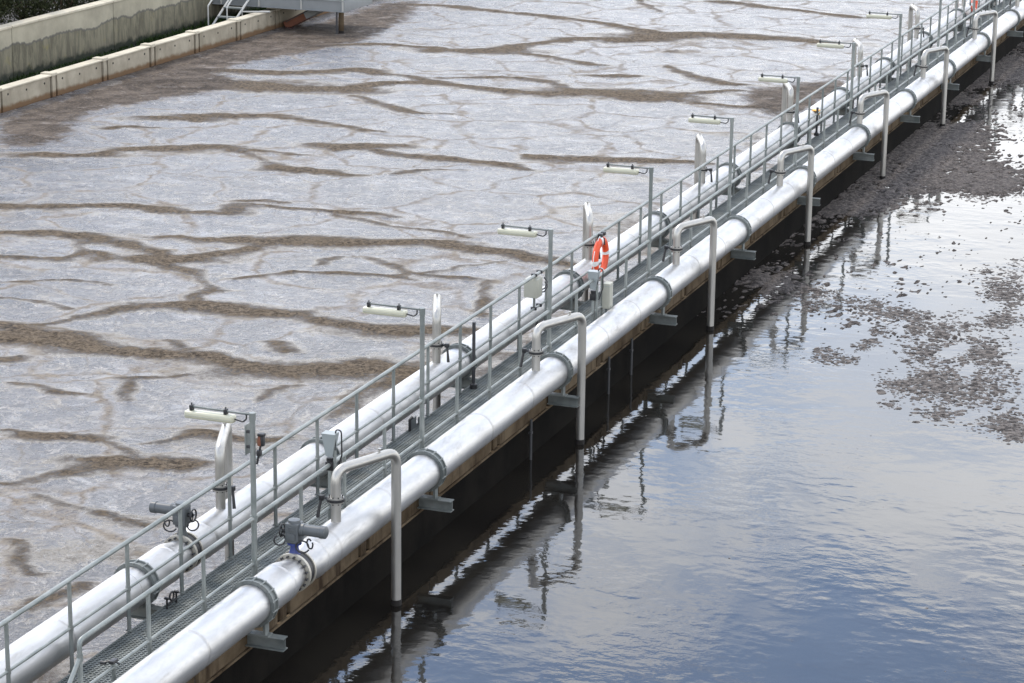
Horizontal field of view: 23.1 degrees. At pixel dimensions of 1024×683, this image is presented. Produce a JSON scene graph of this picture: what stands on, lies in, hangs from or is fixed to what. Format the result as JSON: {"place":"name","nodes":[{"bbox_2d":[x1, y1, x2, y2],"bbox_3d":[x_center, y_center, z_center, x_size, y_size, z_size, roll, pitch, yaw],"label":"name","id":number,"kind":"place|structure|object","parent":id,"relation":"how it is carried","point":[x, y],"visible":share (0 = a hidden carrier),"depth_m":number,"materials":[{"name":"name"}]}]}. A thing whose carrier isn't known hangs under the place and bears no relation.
{"place":"outdoors","nodes":[
{"label":"outdoors","id":0,"kind":"place"},
{"bbox_2d":[0,0,99,24],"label":"terrace","id":1,"kind":"structure","parent":0,"point":[12,19],"depth_m":76.84,"materials":[{"name":"plant"}]},
{"bbox_2d":[0,0,13,24],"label":"shrub","id":2,"kind":"object","parent":1,"relation":"on","point":[2,6],"visible":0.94,"depth_m":68.13,"materials":[{"name":"green plant"}]},
{"bbox_2d":[0,0,62,23],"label":"shrub","id":3,"kind":"object","parent":1,"relation":"on","point":[33,8],"visible":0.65,"depth_m":69.68,"materials":[{"name":"green plant"}]},
{"bbox_2d":[45,0,97,13],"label":"shrub","id":4,"kind":"object","parent":1,"relation":"on","point":[69,3],"visible":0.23,"depth_m":72.17,"materials":[{"name":"green plant"}]},
{"bbox_2d":[0,7,265,85],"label":"moss strip","id":5,"kind":"object","parent":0,"point":[98,56],"depth_m":71.74,"materials":[{"name":"green plant"}]},
{"bbox_2d":[207,0,269,25],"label":"access stair","id":6,"kind":"object","parent":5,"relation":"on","point":[226,6],"visible":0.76,"depth_m":76.77,"materials":[{"name":"metal"}]},
{"bbox_2d":[408,416,419,430],"bbox_3d":[-1.356,1.119,35.786,0.070,0.239,0.542,6,16,19],"label":"deck bracket","id":7,"kind":"object","parent":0,"point":[411,422],"visible":0.74,"depth_m":35.65,"materials":[{"name":"grey metal"}]},
{"bbox_2d":[260,40,1023,682],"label":"water","id":8,"kind":"structure","parent":0,"point":[844,522],"depth_m":34.51,"materials":[{"name":"liquid"}]},
{"bbox_2d":[650,54,1023,671],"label":"scum chips","id":9,"kind":"object","parent":8,"relation":"on","point":[1010,427],"visible":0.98,"depth_m":42.74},
{"bbox_2d":[697,42,1023,341],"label":"floating scum","id":10,"kind":"object","parent":8,"relation":"on","point":[915,152],"visible":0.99,"depth_m":57.12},
{"label":"water","id":11,"kind":"structure","parent":0,"visible":0},
{"bbox_2d":[283,10,323,26],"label":"drain chute","id":12,"kind":"object","parent":11,"relation":"on","point":[302,17],"visible":0.64,"depth_m":78.21,"materials":[{"name":"orange metal"}]},
{"bbox_2d":[338,12,343,33],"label":"support pile","id":13,"kind":"object","parent":11,"relation":"in","point":[341,22],"visible":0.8,"depth_m":77.12,"materials":[{"name":"concrete"}]},
{"bbox_2d":[0,0,1002,682],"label":"foam","id":14,"kind":"object","parent":11,"relation":"on","point":[252,224],"visible":0.81,"depth_m":53.45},
{"label":"ground","id":15,"kind":"structure","parent":0,"visible":0},
{"bbox_2d":[0,0,263,82],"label":"retaining wall","id":16,"kind":"structure","parent":15,"relation":"on","point":[44,41],"depth_m":71.25,"materials":[{"name":"concrete"}]},
{"bbox_2d":[212,0,371,33],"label":"service platform","id":17,"kind":"structure","parent":16,"relation":"attached to","point":[340,6],"depth_m":77.28,"materials":[{"name":"grey paint"}]},
{"bbox_2d":[0,8,328,112],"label":"tank wall","id":18,"kind":"structure","parent":15,"relation":"on","point":[44,85],"depth_m":69.95,"materials":[{"name":"concrete"}]},
{"bbox_2d":[98,19,1023,682],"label":"dividing wall","id":19,"kind":"structure","parent":15,"relation":"on","point":[326,599],"depth_m":36.41,"materials":[{"name":"concrete"}]},
{"bbox_2d":[230,577,287,651],"bbox_3d":[-2.862,3.060,28.195,0.669,0.803,0.150,6,16,19],"label":"pipe support","id":20,"kind":"object","parent":19,"relation":"attached to","point":[265,638],"visible":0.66,"depth_m":28.17,"materials":[{"name":"metal"}]},
{"bbox_2d":[405,448,453,512],"bbox_3d":[-1.090,1.807,32.799,0.669,0.803,0.150,6,16,19],"label":"pipe support","id":21,"kind":"object","parent":19,"relation":"attached to","point":[434,502],"visible":0.68,"depth_m":32.77,"materials":[{"name":"metal"}]},
{"bbox_2d":[112,0,1023,682],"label":"pipe","id":22,"kind":"object","parent":21,"relation":"on","point":[206,638],"visible":0.84,"depth_m":34.36,"materials":[{"name":"metal"}]},
{"bbox_2d":[273,517,328,591],"bbox_3d":[-2.447,2.490,29.074,0.652,0.877,0.260,6,16,19],"label":"motor valve","id":23,"kind":"object","parent":22,"relation":"attached to","point":[295,530],"visible":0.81,"depth_m":28.98,"materials":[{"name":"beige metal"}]},
{"bbox_2d":[316,448,401,605],"bbox_3d":[-1.813,2.788,30.664,1.264,2.965,0.295,-12,20,-40],"label":"dropper pipe","id":24,"kind":"object","parent":22,"relation":"attached to","point":[335,499],"visible":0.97,"depth_m":30.72,"materials":[{"name":"silver metal"}]},
{"bbox_2d":[519,311,586,444],"bbox_3d":[0.658,1.041,37.087,1.264,2.965,0.295,-12,20,-40],"label":"dropper pipe","id":25,"kind":"object","parent":22,"relation":"attached to","point":[536,351],"visible":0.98,"depth_m":37.15,"materials":[{"name":"silver metal"}]},
{"bbox_2d":[662,215,716,330],"bbox_3d":[3.130,-0.707,43.509,1.264,2.965,0.295,-12,20,-40],"label":"dropper pipe","id":26,"kind":"object","parent":22,"relation":"attached to","point":[676,248],"visible":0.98,"depth_m":43.58,"materials":[{"name":"silver metal"}]},
{"bbox_2d":[767,143,813,245],"bbox_3d":[5.602,-2.454,49.931,1.264,2.965,0.295,-12,20,-40],"label":"dropper pipe","id":27,"kind":"object","parent":22,"relation":"attached to","point":[780,171],"visible":0.94,"depth_m":50.01,"materials":[{"name":"silver metal"}]},
{"bbox_2d":[849,88,889,178],"bbox_3d":[8.073,-4.202,56.354,1.264,2.965,0.295,-12,20,-40],"label":"dropper pipe","id":28,"kind":"object","parent":22,"relation":"attached to","point":[860,113],"visible":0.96,"depth_m":56.44,"materials":[{"name":"silver metal"}]},
{"bbox_2d":[913,44,948,125],"bbox_3d":[10.545,-5.949,62.776,1.264,2.965,0.295,-12,20,-40],"label":"dropper pipe","id":29,"kind":"object","parent":22,"relation":"attached to","point":[923,66],"visible":0.95,"depth_m":62.86,"materials":[{"name":"silver metal"}]},
{"bbox_2d":[966,9,997,83],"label":"dropper pipe","id":30,"kind":"object","parent":22,"relation":"attached to","point":[975,27],"visible":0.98,"depth_m":69.29,"materials":[{"name":"silver metal"}]},
{"bbox_2d":[1009,0,1019,6],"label":"dropper pipe","id":31,"kind":"object","parent":22,"relation":"attached to","point":[1017,2],"visible":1,"depth_m":75.05,"materials":[{"name":"silver metal"}]},
{"bbox_2d":[528,419,532,459],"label":"drain pipe","id":32,"kind":"object","parent":19,"relation":"attached to","point":[530,432],"visible":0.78,"depth_m":36.80,"materials":[{"name":"metal"}]},
{"bbox_2d":[57,0,1021,682],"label":"walkway","id":33,"kind":"structure","parent":19,"relation":"on","point":[161,618],"depth_m":35.22,"materials":[{"name":"metal"}]},
{"bbox_2d":[114,559,168,619],"bbox_3d":[-4.364,2.872,29.020,0.860,0.688,0.150,6,16,19],"label":"pipe support","id":34,"kind":"object","parent":33,"relation":"attached to","point":[140,611],"visible":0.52,"depth_m":28.94,"materials":[{"name":"metal"}]},
{"bbox_2d":[164,590,178,609],"bbox_3d":[-3.946,2.980,28.982,0.060,0.180,0.260,6,16,19],"label":"hand tap","id":35,"kind":"object","parent":33,"relation":"on","point":[174,592],"visible":1,"depth_m":28.96,"materials":[{"name":"black metal"}]},
{"bbox_2d":[184,402,257,576],"bbox_3d":[-3.340,1.877,28.908,0.905,2.360,0.132,6,16,19],"label":"walkway lamp","id":36,"kind":"object","parent":33,"relation":"on","point":[191,412],"visible":0.96,"depth_m":28.65,"materials":[{"name":"metal"}]},
{"bbox_2d":[244,422,249,454],"bbox_3d":[-3.004,1.112,28.614,0.058,0.360,0.140,6,16,19],"label":"clip on sign","id":37,"kind":"object","parent":36,"relation":"attached to","point":[247,436],"visible":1,"depth_m":28.59,"materials":[{"name":"metal"}]},
{"bbox_2d":[256,432,265,464],"bbox_3d":[-2.874,1.225,28.573,0.104,0.372,0.080,6,16,19],"label":"warning beacon","id":38,"kind":"object","parent":36,"relation":"attached to","point":[260,439],"visible":1,"depth_m":28.54,"materials":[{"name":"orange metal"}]},
{"bbox_2d":[300,436,340,488],"bbox_3d":[-2.592,1.619,33.624,0.860,0.688,0.150,6,16,19],"label":"pipe support","id":39,"kind":"object","parent":33,"relation":"attached to","point":[323,481],"visible":0.21,"depth_m":33.58,"materials":[{"name":"metal"}]},
{"bbox_2d":[0,0,991,682],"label":"pipe","id":40,"kind":"object","parent":39,"relation":"on","point":[42,662],"visible":0.62,"depth_m":34.23,"materials":[{"name":"metal"}]},
{"bbox_2d":[149,500,203,572],"bbox_3d":[-4.039,2.327,30.018,0.652,0.877,0.260,6,16,19],"label":"motor valve","id":41,"kind":"object","parent":40,"relation":"attached to","point":[188,514],"visible":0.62,"depth_m":29.91,"materials":[{"name":"grey metal"}]},
{"bbox_2d":[212,423,235,560],"bbox_3d":[-3.633,2.525,31.509,0.296,2.975,1.270,-1,16,-8],"label":"dropper pipe","id":42,"kind":"object","parent":40,"relation":"attached to","point":[223,458],"visible":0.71,"depth_m":30.83,"materials":[{"name":"silver metal"}]},
{"bbox_2d":[430,293,449,410],"bbox_3d":[-1.161,0.778,37.932,0.296,2.975,1.270,-1,16,-8],"label":"dropper pipe","id":43,"kind":"object","parent":40,"relation":"attached to","point":[437,346],"visible":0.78,"depth_m":37.19,"materials":[{"name":"silver metal"}]},
{"bbox_2d":[581,201,600,301],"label":"dropper pipe","id":44,"kind":"object","parent":40,"relation":"attached to","point":[587,249],"visible":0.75,"depth_m":43.68,"materials":[{"name":"silver metal"}]},
{"bbox_2d":[693,133,712,219],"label":"dropper pipe","id":45,"kind":"object","parent":40,"relation":"attached to","point":[700,151],"visible":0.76,"depth_m":50.17,"materials":[{"name":"silver metal"}]},
{"bbox_2d":[781,82,798,122],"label":"dropper pipe","id":46,"kind":"object","parent":40,"relation":"attached to","point":[787,90],"visible":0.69,"depth_m":56.54,"materials":[{"name":"silver metal"}]},
{"bbox_2d":[850,37,867,108],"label":"dropper pipe","id":47,"kind":"object","parent":40,"relation":"attached to","point":[860,47],"visible":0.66,"depth_m":62.91,"materials":[{"name":"silver metal"}]},
{"bbox_2d":[906,3,923,69],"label":"dropper pipe","id":48,"kind":"object","parent":40,"relation":"attached to","point":[912,7],"visible":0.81,"depth_m":69.59,"materials":[{"name":"silver metal"}]},
{"bbox_2d":[953,0,970,36],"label":"dropper pipe","id":49,"kind":"object","parent":40,"relation":"attached to","point":[962,5],"visible":0.2,"depth_m":76.80,"materials":[{"name":"silver metal"}]},
{"bbox_2d":[321,429,342,519],"bbox_3d":[-2.202,1.800,30.804,0.256,1.525,0.146,6,16,19],"label":"control post","id":50,"kind":"object","parent":33,"relation":"on","point":[330,439],"visible":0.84,"depth_m":30.65,"materials":[{"name":"metal"}]},
{"bbox_2d":[363,300,424,448],"bbox_3d":[-1.569,0.625,33.512,0.905,2.360,0.132,6,16,19],"label":"walkway lamp","id":51,"kind":"object","parent":33,"relation":"on","point":[370,309],"visible":0.98,"depth_m":33.24,"materials":[{"name":"metal"}]},
{"bbox_2d":[441,343,477,388],"bbox_3d":[-0.820,0.366,38.228,0.860,0.688,0.150,6,16,19],"label":"pipe support","id":52,"kind":"object","parent":33,"relation":"attached to","point":[466,380],"visible":0.37,"depth_m":38.16,"materials":[{"name":"metal"}]},
{"bbox_2d":[470,322,476,388],"bbox_3d":[-0.575,0.206,37.560,0.120,1.030,0.117,6,16,19],"label":"stop rod","id":53,"kind":"object","parent":33,"relation":"on","point":[473,384],"visible":1,"depth_m":37.53,"materials":[{"name":"metal"}]},
{"bbox_2d":[0,0,999,682],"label":"handrail","id":54,"kind":"object","parent":33,"relation":"on","point":[178,512],"visible":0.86,"depth_m":35.15,"materials":[{"name":"metal"}]},
{"bbox_2d":[524,270,547,310],"bbox_3d":[0.400,-0.842,40.364,0.255,0.607,0.532,6,16,19],"label":"switch box","id":55,"kind":"object","parent":54,"relation":"attached to","point":[533,289],"visible":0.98,"depth_m":40.14,"materials":[{"name":"beige paint"}]},
{"bbox_2d":[592,231,608,279],"bbox_3d":[1.532,-1.462,43.094,0.134,0.817,0.794,6,16,19],"label":"life ring","id":56,"kind":"object","parent":54,"relation":"hanging from","point":[601,241],"visible":0.8,"depth_m":42.96,"materials":[{"name":"orange plastic"}]},
{"bbox_2d":[971,0,977,10],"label":"life ring","id":57,"kind":"object","parent":54,"relation":"hanging from","point":[976,4],"visible":0.44,"depth_m":75.40,"materials":[{"name":"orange plastic"}]},
{"bbox_2d":[497,223,552,352],"bbox_3d":[0.203,-0.628,38.117,0.905,2.360,0.132,6,16,19],"label":"walkway lamp","id":58,"kind":"object","parent":33,"relation":"on","point":[503,230],"visible":0.94,"depth_m":37.84,"materials":[{"name":"metal"}]},
{"bbox_2d":[67,0,1015,682],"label":"handrail","id":59,"kind":"object","parent":33,"relation":"on","point":[115,662],"visible":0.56,"depth_m":34.33,"materials":[{"name":"metal"}]},
{"bbox_2d":[553,269,584,310],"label":"pipe support","id":60,"kind":"object","parent":33,"relation":"attached to","point":[581,292],"visible":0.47,"depth_m":42.76,"materials":[{"name":"metal"}]},
{"bbox_2d":[587,268,613,322],"bbox_3d":[1.412,-0.606,40.161,0.309,1.255,0.436,6,16,19],"label":"control post","id":61,"kind":"object","parent":33,"relation":"on","point":[607,295],"visible":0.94,"depth_m":40.03,"materials":[{"name":"metal"}]},
{"bbox_2d":[603,162,653,277],"bbox_3d":[1.975,-1.881,42.721,0.905,2.360,0.132,6,16,19],"label":"walkway lamp","id":62,"kind":"object","parent":33,"relation":"on","point":[618,170],"visible":0.98,"depth_m":42.45,"materials":[{"name":"metal"}]},
{"bbox_2d":[642,210,670,246],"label":"pipe support","id":63,"kind":"object","parent":33,"relation":"attached to","point":[664,241],"visible":0.44,"depth_m":47.36,"materials":[{"name":"metal"}]},
{"bbox_2d":[688,113,733,217],"bbox_3d":[3.747,-3.134,47.325,0.905,2.360,0.132,6,16,19],"label":"walkway lamp","id":64,"kind":"object","parent":33,"relation":"on","point":[692,119],"visible":0.97,"depth_m":47.06,"materials":[{"name":"metal"}]},
{"bbox_2d":[719,162,742,194],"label":"pipe support","id":65,"kind":"object","parent":33,"relation":"attached to","point":[736,189],"visible":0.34,"depth_m":51.96,"materials":[{"name":"metal"}]},
{"bbox_2d":[758,73,799,168],"bbox_3d":[5.519,-4.386,51.929,0.905,2.360,0.132,6,16,19],"label":"walkway lamp","id":66,"kind":"object","parent":33,"relation":"on","point":[782,79],"visible":0.96,"depth_m":51.66,"materials":[{"name":"metal"}]},
{"bbox_2d":[777,121,801,149],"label":"pipe support","id":67,"kind":"object","parent":33,"relation":"attached to","point":[799,131],"visible":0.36,"depth_m":56.54,"materials":[{"name":"metal"}]},
{"bbox_2d":[814,107,818,135],"bbox_3d":[7.033,-5.073,57.660,0.120,0.660,0.117,6,16,19],"label":"stop rod","id":68,"kind":"object","parent":33,"relation":"on","point":[816,133],"visible":0.96,"depth_m":57.67,"materials":[{"name":"metal"}]},
{"bbox_2d":[817,39,855,127],"bbox_3d":[7.291,-5.639,56.534,0.905,2.360,0.132,6,16,19],"label":"walkway lamp","id":69,"kind":"object","parent":33,"relation":"on","point":[829,45],"visible":0.92,"depth_m":56.26,"materials":[{"name":"metal"}]},
{"bbox_2d":[830,86,849,114],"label":"pipe support","id":70,"kind":"object","parent":33,"relation":"attached to","point":[841,111],"visible":0.34,"depth_m":61.20,"materials":[{"name":"metal"}]},
{"bbox_2d":[866,11,902,92],"bbox_3d":[9.063,-6.892,61.138,0.905,2.360,0.132,6,16,19],"label":"walkway lamp","id":71,"kind":"object","parent":33,"relation":"on","point":[876,16],"visible":0.98,"depth_m":60.87,"materials":[{"name":"metal"}]},
{"bbox_2d":[875,57,895,83],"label":"pipe support","id":72,"kind":"object","parent":33,"relation":"attached to","point":[893,72],"visible":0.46,"depth_m":65.78,"materials":[{"name":"metal"}]},
{"bbox_2d":[919,31,933,55],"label":"pipe support","id":73,"kind":"object","parent":33,"relation":"attached to","point":[927,33],"visible":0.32,"depth_m":70.33,"materials":[{"name":"metal"}]},
{"bbox_2d":[936,0,941,61],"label":"walkway lamp","id":74,"kind":"object","parent":33,"relation":"on","point":[939,24],"visible":0.77,"depth_m":65.54,"materials":[{"name":"metal"}]},
{"bbox_2d":[949,8,966,31],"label":"pipe support","id":75,"kind":"object","parent":33,"relation":"attached to","point":[959,28],"visible":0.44,"depth_m":75.00,"materials":[{"name":"metal"}]},
{"bbox_2d":[971,0,975,36],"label":"walkway lamp","id":76,"kind":"object","parent":33,"relation":"on","point":[974,2],"visible":0.61,"depth_m":70.22,"materials":[{"name":"metal"}]},
{"bbox_2d":[1002,0,1004,13],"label":"walkway lamp","id":77,"kind":"object","parent":33,"relation":"on","point":[1003,5],"visible":0.58,"depth_m":74.96,"materials":[{"name":"metal"}]},
{"bbox_2d":[540,351,579,407],"bbox_3d":[0.682,0.555,37.403,0.669,0.803,0.150,6,16,19],"label":"pipe support","id":78,"kind":"object","parent":19,"relation":"attached to","point":[562,398],"visible":0.62,"depth_m":37.38,"materials":[{"name":"metal"}]},
{"bbox_2d":[606,356,610,393],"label":"drain pipe","id":79,"kind":"object","parent":19,"relation":"attached to","point":[608,369],"visible":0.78,"depth_m":40.12,"materials":[{"name":"metal"}]},
{"bbox_2d":[629,338,632,374],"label":"drain pipe","id":80,"kind":"object","parent":19,"relation":"attached to","point":[631,354],"visible":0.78,"depth_m":41.19,"materials":[{"name":"metal"}]},
{"bbox_2d":[639,276,676,325],"bbox_3d":[2.454,-0.698,42.007,0.669,0.803,0.150,6,16,19],"label":"pipe support","id":81,"kind":"object","parent":19,"relation":"attached to","point":[662,318],"visible":0.69,"depth_m":41.99,"materials":[{"name":"metal"}]},
{"bbox_2d":[722,215,755,259],"bbox_3d":[4.226,-1.951,46.612,0.669,0.803,0.150,6,16,19],"label":"pipe support","id":82,"kind":"object","parent":19,"relation":"attached to","point":[743,253],"visible":0.66,"depth_m":46.59,"materials":[{"name":"metal"}]},
{"bbox_2d":[789,165,820,205],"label":"pipe support","id":83,"kind":"object","parent":19,"relation":"attached to","point":[801,200],"visible":0.44,"depth_m":51.20,"materials":[{"name":"metal"}]},
{"bbox_2d":[846,124,873,160],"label":"pipe support","id":84,"kind":"object","parent":19,"relation":"attached to","point":[863,155],"visible":0.65,"depth_m":55.80,"materials":[{"name":"metal"}]},
{"bbox_2d":[894,88,919,122],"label":"pipe support","id":85,"kind":"object","parent":19,"relation":"attached to","point":[910,118],"visible":0.62,"depth_m":60.40,"materials":[{"name":"metal"}]},
{"bbox_2d":[935,58,959,89],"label":"pipe support","id":86,"kind":"object","parent":19,"relation":"attached to","point":[951,86],"visible":0.64,"depth_m":65.00,"materials":[{"name":"metal"}]},
{"bbox_2d":[971,32,990,61],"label":"pipe support","id":87,"kind":"object","parent":19,"relation":"attached to","point":[985,57],"visible":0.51,"depth_m":69.62,"materials":[{"name":"metal"}]},
{"bbox_2d":[1002,9,1022,36],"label":"pipe support","id":88,"kind":"object","parent":19,"relation":"attached to","point":[1014,33],"visible":0.69,"depth_m":74.22,"materials":[{"name":"metal"}]}
]}

